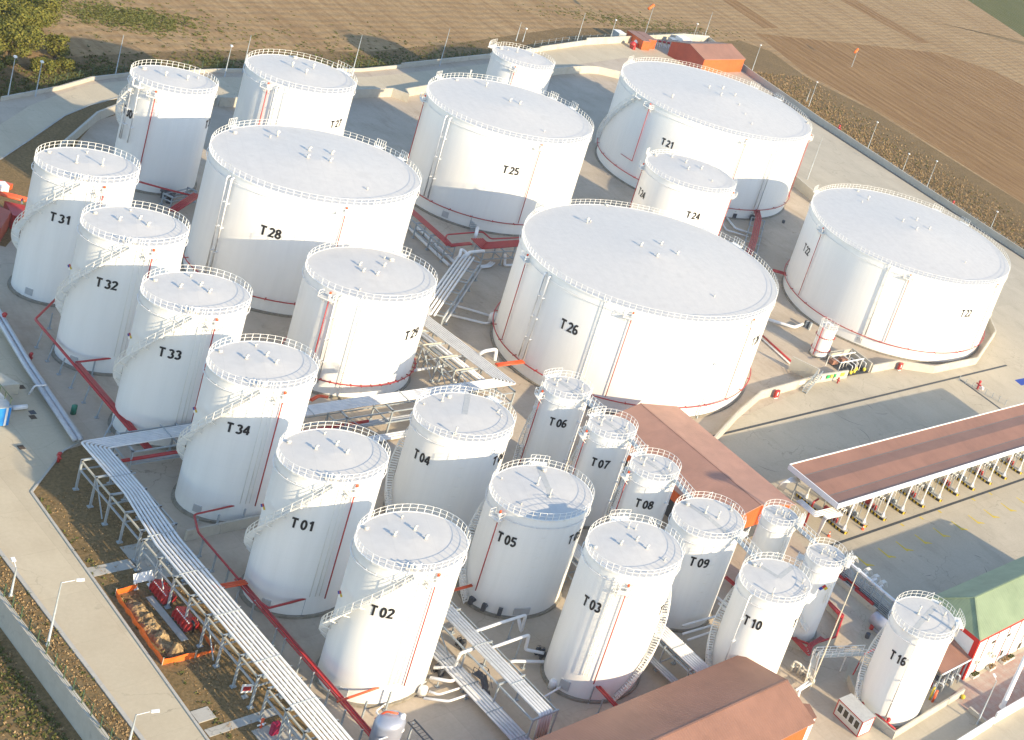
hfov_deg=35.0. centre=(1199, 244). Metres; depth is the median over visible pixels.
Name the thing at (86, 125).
bund wall
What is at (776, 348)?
fire
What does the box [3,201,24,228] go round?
fire skid
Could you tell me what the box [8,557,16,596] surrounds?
lamp post
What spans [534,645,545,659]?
valve station
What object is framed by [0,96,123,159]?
kerb
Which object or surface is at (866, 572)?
hooped loader
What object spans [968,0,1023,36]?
green field
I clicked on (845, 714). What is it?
window
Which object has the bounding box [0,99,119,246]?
verge
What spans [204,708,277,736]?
footpath
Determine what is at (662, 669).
pipeline
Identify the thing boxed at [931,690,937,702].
fire hydrant
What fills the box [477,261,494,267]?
pipeline
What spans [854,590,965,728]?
storage tank
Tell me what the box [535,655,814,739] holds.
warehouse
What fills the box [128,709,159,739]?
lamp post
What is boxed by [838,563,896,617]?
pipe manifold
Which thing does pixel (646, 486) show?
storage tank
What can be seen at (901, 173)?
perimeter wall
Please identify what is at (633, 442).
roof bridge
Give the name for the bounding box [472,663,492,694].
cross stair
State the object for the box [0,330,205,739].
service road
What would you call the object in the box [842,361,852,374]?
pump
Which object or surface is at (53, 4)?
tree
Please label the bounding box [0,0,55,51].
tree
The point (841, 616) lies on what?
pipe
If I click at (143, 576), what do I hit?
warning board
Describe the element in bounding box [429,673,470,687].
branch pipe
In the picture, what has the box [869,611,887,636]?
slop tank
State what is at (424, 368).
pipeline
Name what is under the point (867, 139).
dry weeds
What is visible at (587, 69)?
bund wall
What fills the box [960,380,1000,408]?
drain channel
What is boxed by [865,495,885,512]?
loading arm set
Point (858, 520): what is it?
loading island
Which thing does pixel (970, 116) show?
ploughed field
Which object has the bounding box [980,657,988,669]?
door
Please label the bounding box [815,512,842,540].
pipeline
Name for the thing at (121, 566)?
footpath
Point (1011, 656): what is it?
planter
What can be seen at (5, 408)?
blue container
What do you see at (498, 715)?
pipeline
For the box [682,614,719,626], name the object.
branch pipe
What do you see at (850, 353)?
bay frame
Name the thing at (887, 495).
loading arm set
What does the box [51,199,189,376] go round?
storage tank
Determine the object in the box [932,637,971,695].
pump shelter
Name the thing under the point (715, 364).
lamp post
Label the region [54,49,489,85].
wire fence
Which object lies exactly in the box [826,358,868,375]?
pump bay floor
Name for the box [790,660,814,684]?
valve station
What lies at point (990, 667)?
planter
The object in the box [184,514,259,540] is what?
bund wall
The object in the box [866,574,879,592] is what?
hooped loader
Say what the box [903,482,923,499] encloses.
loading arm set
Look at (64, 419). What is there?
pipeline
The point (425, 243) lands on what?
pipeline
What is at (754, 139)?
storage tank
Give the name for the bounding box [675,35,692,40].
white cabin
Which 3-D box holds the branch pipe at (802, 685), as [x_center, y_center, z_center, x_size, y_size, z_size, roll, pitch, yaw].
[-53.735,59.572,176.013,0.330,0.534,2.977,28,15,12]
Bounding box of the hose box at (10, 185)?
[0,180,12,189]
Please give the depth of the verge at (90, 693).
135.48 m
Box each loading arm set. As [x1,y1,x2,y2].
[822,500,846,525]
[845,501,864,518]
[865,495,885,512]
[884,488,903,505]
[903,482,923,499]
[920,478,939,493]
[938,471,957,487]
[954,466,973,482]
[971,462,990,476]
[986,456,1005,471]
[1002,451,1020,466]
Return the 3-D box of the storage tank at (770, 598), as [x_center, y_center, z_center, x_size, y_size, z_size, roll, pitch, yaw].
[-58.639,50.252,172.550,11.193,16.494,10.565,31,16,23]
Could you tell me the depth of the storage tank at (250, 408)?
159.01 m
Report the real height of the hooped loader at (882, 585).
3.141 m
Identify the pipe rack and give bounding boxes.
[72,454,177,561]
[110,379,515,469]
[133,533,291,709]
[159,187,197,207]
[256,677,353,739]
[371,517,558,738]
[409,215,455,262]
[416,330,497,396]
[429,257,481,336]
[470,244,516,265]
[564,557,707,675]
[741,217,764,258]
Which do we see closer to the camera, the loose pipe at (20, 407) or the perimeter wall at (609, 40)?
the loose pipe at (20, 407)
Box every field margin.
[0,28,703,95]
[720,40,1023,247]
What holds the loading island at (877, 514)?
on the forecourt
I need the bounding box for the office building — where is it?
[928,556,1023,679]
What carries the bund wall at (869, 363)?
on the yard at (388, 123)
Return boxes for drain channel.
[713,365,1006,435]
[773,95,1023,258]
[830,478,1023,545]
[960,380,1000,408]
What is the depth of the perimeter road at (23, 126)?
269.64 m
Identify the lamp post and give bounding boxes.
[8,55,16,94]
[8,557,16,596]
[35,60,43,96]
[45,578,84,646]
[115,35,123,73]
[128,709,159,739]
[224,45,232,76]
[351,37,361,73]
[696,363,717,418]
[808,568,860,689]
[976,673,996,724]
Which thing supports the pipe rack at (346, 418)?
on the yard at (388, 123)
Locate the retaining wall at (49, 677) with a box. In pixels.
[0,591,108,739]
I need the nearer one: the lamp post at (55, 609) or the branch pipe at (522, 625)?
the lamp post at (55, 609)
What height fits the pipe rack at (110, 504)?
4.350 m
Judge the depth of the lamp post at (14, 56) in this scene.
227.28 m
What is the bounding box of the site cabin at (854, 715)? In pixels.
[833,693,875,736]
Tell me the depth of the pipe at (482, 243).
246.34 m
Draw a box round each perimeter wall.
[0,65,401,100]
[401,47,539,67]
[539,40,586,51]
[586,33,709,44]
[707,37,1023,256]
[957,717,994,739]
[993,697,1023,723]
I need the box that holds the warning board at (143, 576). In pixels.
[133,570,152,589]
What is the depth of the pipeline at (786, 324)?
272.66 m
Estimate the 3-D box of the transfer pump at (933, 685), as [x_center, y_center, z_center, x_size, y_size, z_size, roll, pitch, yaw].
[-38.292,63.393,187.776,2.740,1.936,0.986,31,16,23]
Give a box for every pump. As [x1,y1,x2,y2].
[630,41,635,49]
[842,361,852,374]
[845,360,855,373]
[847,357,857,370]
[856,358,865,371]
[929,681,943,691]
[933,675,951,688]
[941,672,960,683]
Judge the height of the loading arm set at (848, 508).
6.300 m
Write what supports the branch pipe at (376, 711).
attached to the storage tank at (385, 622)
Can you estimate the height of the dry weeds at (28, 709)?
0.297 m
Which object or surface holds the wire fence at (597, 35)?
on the field margin at (538, 37)
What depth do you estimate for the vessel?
138.76 m
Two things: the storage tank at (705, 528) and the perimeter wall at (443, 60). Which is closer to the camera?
the storage tank at (705, 528)
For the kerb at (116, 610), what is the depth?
143.96 m
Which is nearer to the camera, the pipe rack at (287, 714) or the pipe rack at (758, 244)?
the pipe rack at (287, 714)
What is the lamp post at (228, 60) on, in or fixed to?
on the field at (422, 22)
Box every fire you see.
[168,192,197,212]
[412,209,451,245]
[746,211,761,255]
[762,335,790,361]
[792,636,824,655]
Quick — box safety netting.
[115,582,215,664]
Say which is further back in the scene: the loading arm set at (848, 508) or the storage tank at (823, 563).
the loading arm set at (848, 508)
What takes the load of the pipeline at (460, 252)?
on the pipe rack at (458, 297)
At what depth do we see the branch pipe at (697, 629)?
175.31 m
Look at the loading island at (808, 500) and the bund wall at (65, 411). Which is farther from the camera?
the loading island at (808, 500)
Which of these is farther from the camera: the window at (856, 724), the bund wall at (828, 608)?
the bund wall at (828, 608)
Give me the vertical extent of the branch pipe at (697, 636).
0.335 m
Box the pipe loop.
[478,348,497,360]
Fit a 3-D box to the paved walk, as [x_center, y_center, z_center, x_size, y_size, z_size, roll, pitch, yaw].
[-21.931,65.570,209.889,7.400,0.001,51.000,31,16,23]
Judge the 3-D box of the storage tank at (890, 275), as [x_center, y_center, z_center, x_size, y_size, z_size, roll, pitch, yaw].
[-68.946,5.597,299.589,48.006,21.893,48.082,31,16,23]
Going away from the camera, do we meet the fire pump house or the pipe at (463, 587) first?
the pipe at (463, 587)
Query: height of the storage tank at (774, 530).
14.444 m
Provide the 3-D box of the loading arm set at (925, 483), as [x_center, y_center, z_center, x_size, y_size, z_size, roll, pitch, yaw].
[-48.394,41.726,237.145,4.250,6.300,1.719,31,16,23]
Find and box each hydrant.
[56,451,61,462]
[257,718,265,727]
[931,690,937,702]
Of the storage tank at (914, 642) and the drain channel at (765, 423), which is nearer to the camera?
the storage tank at (914, 642)
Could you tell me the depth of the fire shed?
412.91 m
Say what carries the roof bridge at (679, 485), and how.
attached to the storage tank at (646, 486)
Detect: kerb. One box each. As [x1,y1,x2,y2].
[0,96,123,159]
[0,549,145,739]
[30,442,209,739]
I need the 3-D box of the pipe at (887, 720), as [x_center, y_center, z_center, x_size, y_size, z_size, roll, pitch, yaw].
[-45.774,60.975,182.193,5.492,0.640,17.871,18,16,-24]
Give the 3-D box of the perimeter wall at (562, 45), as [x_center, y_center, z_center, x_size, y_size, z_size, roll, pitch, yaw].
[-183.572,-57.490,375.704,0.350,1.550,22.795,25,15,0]
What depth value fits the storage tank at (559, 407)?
191.03 m
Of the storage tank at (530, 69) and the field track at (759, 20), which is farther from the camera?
the field track at (759, 20)
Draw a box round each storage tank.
[7,140,140,306]
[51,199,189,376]
[108,265,252,449]
[113,59,218,195]
[171,334,319,523]
[181,118,421,317]
[230,49,357,135]
[238,421,390,618]
[282,241,437,399]
[313,504,470,708]
[383,384,516,533]
[406,70,593,236]
[456,454,594,619]
[484,39,554,94]
[490,199,778,418]
[511,368,593,470]
[540,509,684,703]
[565,406,638,528]
[595,56,813,219]
[602,445,681,526]
[629,148,737,235]
[659,491,750,632]
[703,552,817,673]
[731,499,805,588]
[781,184,1010,363]
[789,537,852,642]
[808,318,838,359]
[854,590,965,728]
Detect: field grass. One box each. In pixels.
[43,0,546,66]
[49,0,246,41]
[514,2,744,39]
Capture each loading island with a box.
[796,491,848,533]
[840,507,867,527]
[861,501,886,520]
[881,495,905,513]
[900,489,925,507]
[917,484,942,501]
[934,478,959,495]
[951,474,975,490]
[967,467,992,484]
[984,463,1007,479]
[999,458,1022,473]
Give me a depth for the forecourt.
239.47 m
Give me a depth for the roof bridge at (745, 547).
174.70 m
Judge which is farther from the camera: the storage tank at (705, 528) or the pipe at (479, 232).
the pipe at (479, 232)
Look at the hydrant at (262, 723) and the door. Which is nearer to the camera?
the hydrant at (262, 723)
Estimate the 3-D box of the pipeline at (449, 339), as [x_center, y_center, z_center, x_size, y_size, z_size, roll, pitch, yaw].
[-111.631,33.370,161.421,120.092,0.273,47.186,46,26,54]
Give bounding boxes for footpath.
[88,558,135,576]
[120,539,184,581]
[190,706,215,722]
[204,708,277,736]
[252,720,301,739]
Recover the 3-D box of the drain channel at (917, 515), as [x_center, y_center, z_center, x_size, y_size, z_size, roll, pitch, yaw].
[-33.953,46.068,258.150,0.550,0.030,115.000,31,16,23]
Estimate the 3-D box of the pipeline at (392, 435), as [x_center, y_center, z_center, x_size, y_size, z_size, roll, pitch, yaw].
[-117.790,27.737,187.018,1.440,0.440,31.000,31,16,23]
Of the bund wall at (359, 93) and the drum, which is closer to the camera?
the drum
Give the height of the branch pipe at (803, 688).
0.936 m
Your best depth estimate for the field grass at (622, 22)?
428.41 m
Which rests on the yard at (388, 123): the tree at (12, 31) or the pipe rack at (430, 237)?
the pipe rack at (430, 237)
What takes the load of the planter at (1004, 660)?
on the paved walk
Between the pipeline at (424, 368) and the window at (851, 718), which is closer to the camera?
the window at (851, 718)
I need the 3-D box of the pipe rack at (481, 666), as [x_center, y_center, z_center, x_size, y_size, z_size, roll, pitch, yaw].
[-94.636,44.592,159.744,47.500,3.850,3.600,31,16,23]
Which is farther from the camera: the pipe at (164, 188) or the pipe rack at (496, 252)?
the pipe rack at (496, 252)
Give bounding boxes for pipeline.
[0,309,83,441]
[81,308,515,739]
[132,414,411,462]
[368,430,406,441]
[408,226,458,266]
[414,364,450,371]
[419,344,466,382]
[421,332,485,379]
[428,254,474,315]
[433,641,531,739]
[441,266,481,322]
[445,604,552,739]
[451,303,489,315]
[451,314,490,323]
[454,248,467,259]
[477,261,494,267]
[503,254,511,266]
[573,543,708,671]
[647,652,677,682]
[723,224,748,236]
[726,217,751,232]
[761,337,789,363]
[768,318,803,327]
[777,477,800,490]
[796,499,836,516]
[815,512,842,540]
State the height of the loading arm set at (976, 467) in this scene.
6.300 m
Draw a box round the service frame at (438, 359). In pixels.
[413,330,473,384]
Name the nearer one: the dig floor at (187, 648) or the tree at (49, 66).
the dig floor at (187, 648)
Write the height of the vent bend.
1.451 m
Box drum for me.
[865,632,870,638]
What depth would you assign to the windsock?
416.25 m
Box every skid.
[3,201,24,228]
[828,357,838,364]
[838,356,847,362]
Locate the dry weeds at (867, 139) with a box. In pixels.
[755,72,1023,247]
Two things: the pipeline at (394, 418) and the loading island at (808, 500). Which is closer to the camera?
the pipeline at (394, 418)
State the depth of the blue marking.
297.96 m
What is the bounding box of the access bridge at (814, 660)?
[804,645,867,681]
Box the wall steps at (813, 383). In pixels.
[802,369,822,393]
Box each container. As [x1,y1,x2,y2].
[0,373,19,395]
[0,384,11,425]
[626,30,650,50]
[636,31,656,48]
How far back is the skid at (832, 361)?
266.35 m
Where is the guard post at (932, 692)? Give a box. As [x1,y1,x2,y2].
[928,687,935,699]
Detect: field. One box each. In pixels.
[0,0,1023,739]
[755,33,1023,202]
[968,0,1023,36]
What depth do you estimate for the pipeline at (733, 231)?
306.14 m
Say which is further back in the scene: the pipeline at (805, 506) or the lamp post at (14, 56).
the lamp post at (14, 56)
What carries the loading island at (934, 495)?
on the forecourt
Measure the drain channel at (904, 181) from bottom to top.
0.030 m
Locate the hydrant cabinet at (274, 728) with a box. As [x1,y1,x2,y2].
[269,720,280,735]
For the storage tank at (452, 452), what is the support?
on the yard at (388, 123)
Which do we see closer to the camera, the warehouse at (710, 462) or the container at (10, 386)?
the container at (10, 386)
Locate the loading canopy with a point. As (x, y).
(849, 476)
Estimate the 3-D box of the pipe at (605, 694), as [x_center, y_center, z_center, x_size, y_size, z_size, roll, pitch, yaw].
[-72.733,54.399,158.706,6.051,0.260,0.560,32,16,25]
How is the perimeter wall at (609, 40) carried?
on the yard at (388, 123)
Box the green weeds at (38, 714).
[0,641,69,739]
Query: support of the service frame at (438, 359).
on the yard at (388, 123)
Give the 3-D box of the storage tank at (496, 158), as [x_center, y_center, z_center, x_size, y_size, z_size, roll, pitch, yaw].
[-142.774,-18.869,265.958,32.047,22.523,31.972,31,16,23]
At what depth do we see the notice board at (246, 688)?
139.95 m
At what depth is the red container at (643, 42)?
406.04 m
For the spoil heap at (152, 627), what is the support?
on the dig floor at (187, 648)
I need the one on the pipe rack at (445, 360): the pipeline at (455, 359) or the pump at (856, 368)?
the pipeline at (455, 359)
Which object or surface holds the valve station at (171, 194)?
on the yard at (388, 123)
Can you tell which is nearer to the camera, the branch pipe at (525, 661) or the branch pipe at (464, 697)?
the branch pipe at (464, 697)
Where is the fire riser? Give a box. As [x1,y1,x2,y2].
[802,498,818,529]
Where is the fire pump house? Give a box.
[0,207,10,240]
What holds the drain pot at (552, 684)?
on the yard at (388, 123)
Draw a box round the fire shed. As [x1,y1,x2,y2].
[668,41,745,72]
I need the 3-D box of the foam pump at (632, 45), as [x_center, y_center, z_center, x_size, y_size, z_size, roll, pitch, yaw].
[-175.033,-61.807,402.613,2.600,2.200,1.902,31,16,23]
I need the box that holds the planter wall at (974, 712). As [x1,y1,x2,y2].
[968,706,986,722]
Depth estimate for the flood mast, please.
189.78 m
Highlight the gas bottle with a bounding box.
[70,404,77,414]
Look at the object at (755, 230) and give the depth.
306.02 m
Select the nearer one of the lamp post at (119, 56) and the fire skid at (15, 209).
the fire skid at (15, 209)
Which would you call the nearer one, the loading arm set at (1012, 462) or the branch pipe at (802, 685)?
the branch pipe at (802, 685)
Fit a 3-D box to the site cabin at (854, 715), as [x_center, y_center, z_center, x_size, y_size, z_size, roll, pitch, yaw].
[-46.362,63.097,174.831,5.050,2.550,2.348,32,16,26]
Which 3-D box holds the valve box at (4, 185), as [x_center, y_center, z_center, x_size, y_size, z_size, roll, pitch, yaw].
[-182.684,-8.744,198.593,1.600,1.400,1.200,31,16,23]
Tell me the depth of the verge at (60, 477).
147.04 m
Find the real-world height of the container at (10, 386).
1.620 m
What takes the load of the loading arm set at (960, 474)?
on the loading island at (967, 484)
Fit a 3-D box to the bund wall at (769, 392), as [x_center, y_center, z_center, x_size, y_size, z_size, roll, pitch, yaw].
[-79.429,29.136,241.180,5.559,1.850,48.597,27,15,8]
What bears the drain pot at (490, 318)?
on the yard at (388, 123)
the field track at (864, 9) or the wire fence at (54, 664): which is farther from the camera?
the field track at (864, 9)
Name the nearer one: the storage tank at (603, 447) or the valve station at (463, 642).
the valve station at (463, 642)
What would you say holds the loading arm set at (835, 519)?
on the loading island at (808, 500)
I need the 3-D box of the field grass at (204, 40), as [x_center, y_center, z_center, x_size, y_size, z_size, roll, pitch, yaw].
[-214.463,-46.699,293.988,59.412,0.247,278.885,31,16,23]
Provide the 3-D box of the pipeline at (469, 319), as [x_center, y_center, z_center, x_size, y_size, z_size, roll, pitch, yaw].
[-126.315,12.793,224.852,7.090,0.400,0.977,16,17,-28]
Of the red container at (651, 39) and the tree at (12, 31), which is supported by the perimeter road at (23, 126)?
the red container at (651, 39)
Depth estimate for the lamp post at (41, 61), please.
232.06 m
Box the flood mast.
[999,655,1023,708]
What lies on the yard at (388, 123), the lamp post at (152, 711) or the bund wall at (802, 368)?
the bund wall at (802, 368)
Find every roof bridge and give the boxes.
[582,393,605,414]
[627,433,647,453]
[672,473,695,497]
[734,530,761,558]
[793,519,818,543]
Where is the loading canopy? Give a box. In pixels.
[787,403,1023,529]
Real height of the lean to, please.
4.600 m
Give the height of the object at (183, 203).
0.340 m
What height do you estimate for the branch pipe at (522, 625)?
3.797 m
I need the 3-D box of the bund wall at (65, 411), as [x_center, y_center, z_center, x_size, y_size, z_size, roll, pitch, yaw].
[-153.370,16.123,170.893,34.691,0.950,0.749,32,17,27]
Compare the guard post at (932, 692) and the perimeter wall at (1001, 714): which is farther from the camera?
the perimeter wall at (1001, 714)
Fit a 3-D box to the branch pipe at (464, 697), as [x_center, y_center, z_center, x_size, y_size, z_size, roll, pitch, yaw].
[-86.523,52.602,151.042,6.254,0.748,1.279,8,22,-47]
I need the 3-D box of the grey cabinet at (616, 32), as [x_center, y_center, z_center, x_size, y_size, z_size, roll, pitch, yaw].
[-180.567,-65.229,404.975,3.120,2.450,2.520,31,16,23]
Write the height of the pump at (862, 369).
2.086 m
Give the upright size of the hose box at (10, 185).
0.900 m
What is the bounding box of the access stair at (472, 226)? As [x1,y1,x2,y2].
[469,215,476,231]
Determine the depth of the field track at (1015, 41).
681.59 m
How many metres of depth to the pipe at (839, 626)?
190.38 m
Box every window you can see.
[837,703,843,713]
[842,708,849,719]
[847,713,854,724]
[853,719,859,729]
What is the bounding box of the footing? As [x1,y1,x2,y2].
[146,596,187,641]
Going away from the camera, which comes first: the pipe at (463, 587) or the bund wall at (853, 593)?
the pipe at (463, 587)
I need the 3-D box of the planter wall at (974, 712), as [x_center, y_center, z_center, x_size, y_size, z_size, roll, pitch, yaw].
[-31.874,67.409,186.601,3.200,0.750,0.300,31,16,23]
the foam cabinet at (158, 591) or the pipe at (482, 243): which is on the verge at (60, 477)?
the foam cabinet at (158, 591)
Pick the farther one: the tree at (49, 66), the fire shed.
the fire shed
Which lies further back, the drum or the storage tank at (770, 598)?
the drum
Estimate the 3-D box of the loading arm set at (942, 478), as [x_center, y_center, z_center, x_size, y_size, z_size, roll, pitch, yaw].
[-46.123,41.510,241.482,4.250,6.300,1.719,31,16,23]
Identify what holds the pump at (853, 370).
on the pump bay floor at (836, 366)
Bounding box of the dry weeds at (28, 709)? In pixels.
[0,639,73,739]
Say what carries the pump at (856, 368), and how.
on the pump bay floor at (836, 366)
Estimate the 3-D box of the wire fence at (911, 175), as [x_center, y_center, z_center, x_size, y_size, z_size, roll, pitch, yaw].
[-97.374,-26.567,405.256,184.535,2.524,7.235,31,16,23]
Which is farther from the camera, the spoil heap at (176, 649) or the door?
the door
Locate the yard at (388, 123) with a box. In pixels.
[0,41,1022,739]
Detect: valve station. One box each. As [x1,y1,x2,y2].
[160,188,175,203]
[433,662,444,676]
[455,636,466,650]
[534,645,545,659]
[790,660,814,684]
[803,320,812,329]
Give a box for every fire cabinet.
[773,389,780,398]
[897,362,903,370]
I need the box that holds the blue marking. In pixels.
[1015,378,1023,385]
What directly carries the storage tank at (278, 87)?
on the yard at (388, 123)
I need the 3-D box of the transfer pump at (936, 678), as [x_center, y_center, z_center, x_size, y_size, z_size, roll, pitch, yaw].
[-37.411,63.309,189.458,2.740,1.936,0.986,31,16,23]
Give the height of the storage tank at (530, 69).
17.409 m
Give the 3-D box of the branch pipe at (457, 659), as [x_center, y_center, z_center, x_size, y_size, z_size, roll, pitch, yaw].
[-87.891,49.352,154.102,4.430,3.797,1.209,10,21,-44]
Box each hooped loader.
[859,567,871,584]
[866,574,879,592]
[873,580,885,597]
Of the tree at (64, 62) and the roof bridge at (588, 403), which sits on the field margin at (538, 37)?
the tree at (64, 62)
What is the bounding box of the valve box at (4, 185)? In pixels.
[0,181,8,191]
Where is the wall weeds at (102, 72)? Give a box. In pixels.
[0,36,479,97]
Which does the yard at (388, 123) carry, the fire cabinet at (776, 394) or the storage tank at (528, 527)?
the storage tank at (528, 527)
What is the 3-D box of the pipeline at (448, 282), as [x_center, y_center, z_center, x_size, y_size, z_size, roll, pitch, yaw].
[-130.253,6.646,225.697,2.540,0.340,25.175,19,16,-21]
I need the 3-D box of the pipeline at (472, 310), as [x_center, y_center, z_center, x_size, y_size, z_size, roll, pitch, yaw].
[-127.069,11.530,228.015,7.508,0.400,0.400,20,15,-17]
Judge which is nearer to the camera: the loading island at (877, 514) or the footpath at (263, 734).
the footpath at (263, 734)
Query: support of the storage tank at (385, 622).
on the yard at (388, 123)
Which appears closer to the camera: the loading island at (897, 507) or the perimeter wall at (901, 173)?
the loading island at (897, 507)
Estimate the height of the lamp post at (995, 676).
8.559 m
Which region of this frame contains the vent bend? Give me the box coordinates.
[28,384,46,394]
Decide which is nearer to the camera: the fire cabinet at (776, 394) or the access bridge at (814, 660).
the access bridge at (814, 660)
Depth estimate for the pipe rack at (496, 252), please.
246.67 m
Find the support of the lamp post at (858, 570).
on the yard at (388, 123)
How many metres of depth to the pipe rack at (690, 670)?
169.82 m
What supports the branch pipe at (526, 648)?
on the yard at (388, 123)
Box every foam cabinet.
[149,579,176,605]
[171,606,198,632]
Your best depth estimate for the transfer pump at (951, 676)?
190.84 m
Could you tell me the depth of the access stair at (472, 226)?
254.69 m
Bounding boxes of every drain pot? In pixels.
[417,685,427,696]
[488,312,496,323]
[548,678,556,689]
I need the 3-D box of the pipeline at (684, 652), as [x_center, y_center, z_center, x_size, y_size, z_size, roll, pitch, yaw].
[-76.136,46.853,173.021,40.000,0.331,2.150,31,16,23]
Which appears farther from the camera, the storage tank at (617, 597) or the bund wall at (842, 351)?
the bund wall at (842, 351)
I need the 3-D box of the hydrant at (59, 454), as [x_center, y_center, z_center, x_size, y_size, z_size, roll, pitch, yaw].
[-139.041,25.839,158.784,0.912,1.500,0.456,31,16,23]
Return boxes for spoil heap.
[125,599,171,651]
[163,642,183,657]
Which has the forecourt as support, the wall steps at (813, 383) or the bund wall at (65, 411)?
the wall steps at (813, 383)
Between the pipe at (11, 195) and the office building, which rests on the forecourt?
the office building
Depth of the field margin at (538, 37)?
311.74 m
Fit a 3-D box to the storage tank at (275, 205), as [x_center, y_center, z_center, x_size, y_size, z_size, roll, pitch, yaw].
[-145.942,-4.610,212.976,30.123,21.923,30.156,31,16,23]
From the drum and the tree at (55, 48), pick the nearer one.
the drum
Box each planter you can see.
[969,671,979,678]
[985,662,995,671]
[999,656,1009,664]
[1005,653,1014,661]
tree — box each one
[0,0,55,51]
[0,14,50,57]
[0,41,17,71]
[7,0,64,28]
[29,56,59,73]
[42,32,70,57]
[53,57,75,70]
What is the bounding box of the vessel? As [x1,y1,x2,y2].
[368,710,433,739]
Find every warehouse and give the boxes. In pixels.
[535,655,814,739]
[613,403,795,537]
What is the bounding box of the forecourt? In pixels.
[657,57,1023,739]
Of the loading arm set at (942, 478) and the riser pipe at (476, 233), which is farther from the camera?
the riser pipe at (476, 233)
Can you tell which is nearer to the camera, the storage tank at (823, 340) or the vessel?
the vessel
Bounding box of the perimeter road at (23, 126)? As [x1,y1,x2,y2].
[0,43,669,157]
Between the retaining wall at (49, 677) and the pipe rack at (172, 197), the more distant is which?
the pipe rack at (172, 197)
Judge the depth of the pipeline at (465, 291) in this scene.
226.48 m
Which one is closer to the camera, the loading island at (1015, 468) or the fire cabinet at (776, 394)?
the fire cabinet at (776, 394)
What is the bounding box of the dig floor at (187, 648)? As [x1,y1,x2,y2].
[135,591,193,659]
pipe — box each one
[0,191,26,201]
[12,404,27,409]
[34,299,152,448]
[118,419,368,462]
[139,181,194,195]
[193,505,391,739]
[309,394,328,401]
[375,681,426,714]
[423,694,468,701]
[428,681,478,695]
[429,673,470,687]
[433,648,475,668]
[444,231,520,240]
[449,242,472,246]
[454,584,472,591]
[466,249,484,257]
[471,226,478,246]
[471,238,518,248]
[476,614,526,641]
[492,634,543,659]
[495,360,524,366]
[507,659,543,669]
[541,686,560,700]
[595,686,617,705]
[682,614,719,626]
[682,625,711,634]
[687,631,713,640]
[724,576,734,585]
[772,269,785,274]
[791,600,843,644]
[795,680,808,690]
[797,682,811,696]
[829,604,842,617]
[852,648,895,729]
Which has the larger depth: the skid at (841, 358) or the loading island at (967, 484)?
the skid at (841, 358)
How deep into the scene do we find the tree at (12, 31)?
239.91 m
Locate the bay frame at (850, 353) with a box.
[825,351,863,370]
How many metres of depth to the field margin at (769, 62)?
432.05 m
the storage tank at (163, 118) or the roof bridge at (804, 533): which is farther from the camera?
the storage tank at (163, 118)
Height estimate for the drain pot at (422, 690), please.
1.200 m
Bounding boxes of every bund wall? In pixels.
[0,328,83,441]
[58,97,217,146]
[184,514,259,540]
[218,88,393,106]
[391,68,554,101]
[553,66,620,78]
[714,370,848,439]
[788,356,819,377]
[788,603,840,651]
[792,175,991,316]
[828,348,850,359]
[836,577,876,612]
[846,675,964,738]
[849,348,872,371]
[870,317,996,372]
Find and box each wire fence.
[0,578,119,739]
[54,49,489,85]
[533,32,702,47]
[708,39,1022,247]
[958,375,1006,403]
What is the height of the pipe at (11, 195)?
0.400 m
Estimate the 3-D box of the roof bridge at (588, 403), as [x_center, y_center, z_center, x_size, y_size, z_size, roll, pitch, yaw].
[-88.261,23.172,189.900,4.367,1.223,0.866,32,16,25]
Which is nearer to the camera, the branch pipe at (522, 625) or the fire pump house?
the branch pipe at (522, 625)
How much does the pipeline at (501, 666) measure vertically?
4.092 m
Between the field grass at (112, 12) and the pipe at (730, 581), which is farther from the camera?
the field grass at (112, 12)
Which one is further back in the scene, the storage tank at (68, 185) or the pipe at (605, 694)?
the storage tank at (68, 185)
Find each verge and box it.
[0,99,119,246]
[0,558,139,739]
[33,444,338,739]
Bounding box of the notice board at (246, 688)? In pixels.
[240,684,252,698]
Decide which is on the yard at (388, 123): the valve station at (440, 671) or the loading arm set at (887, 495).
the valve station at (440, 671)
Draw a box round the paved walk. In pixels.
[950,651,1023,723]
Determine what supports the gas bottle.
on the yard at (388, 123)
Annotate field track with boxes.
[723,0,777,27]
[841,0,928,42]
[944,24,1023,44]
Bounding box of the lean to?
[803,703,816,739]
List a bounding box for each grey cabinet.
[612,29,625,36]
[667,37,677,44]

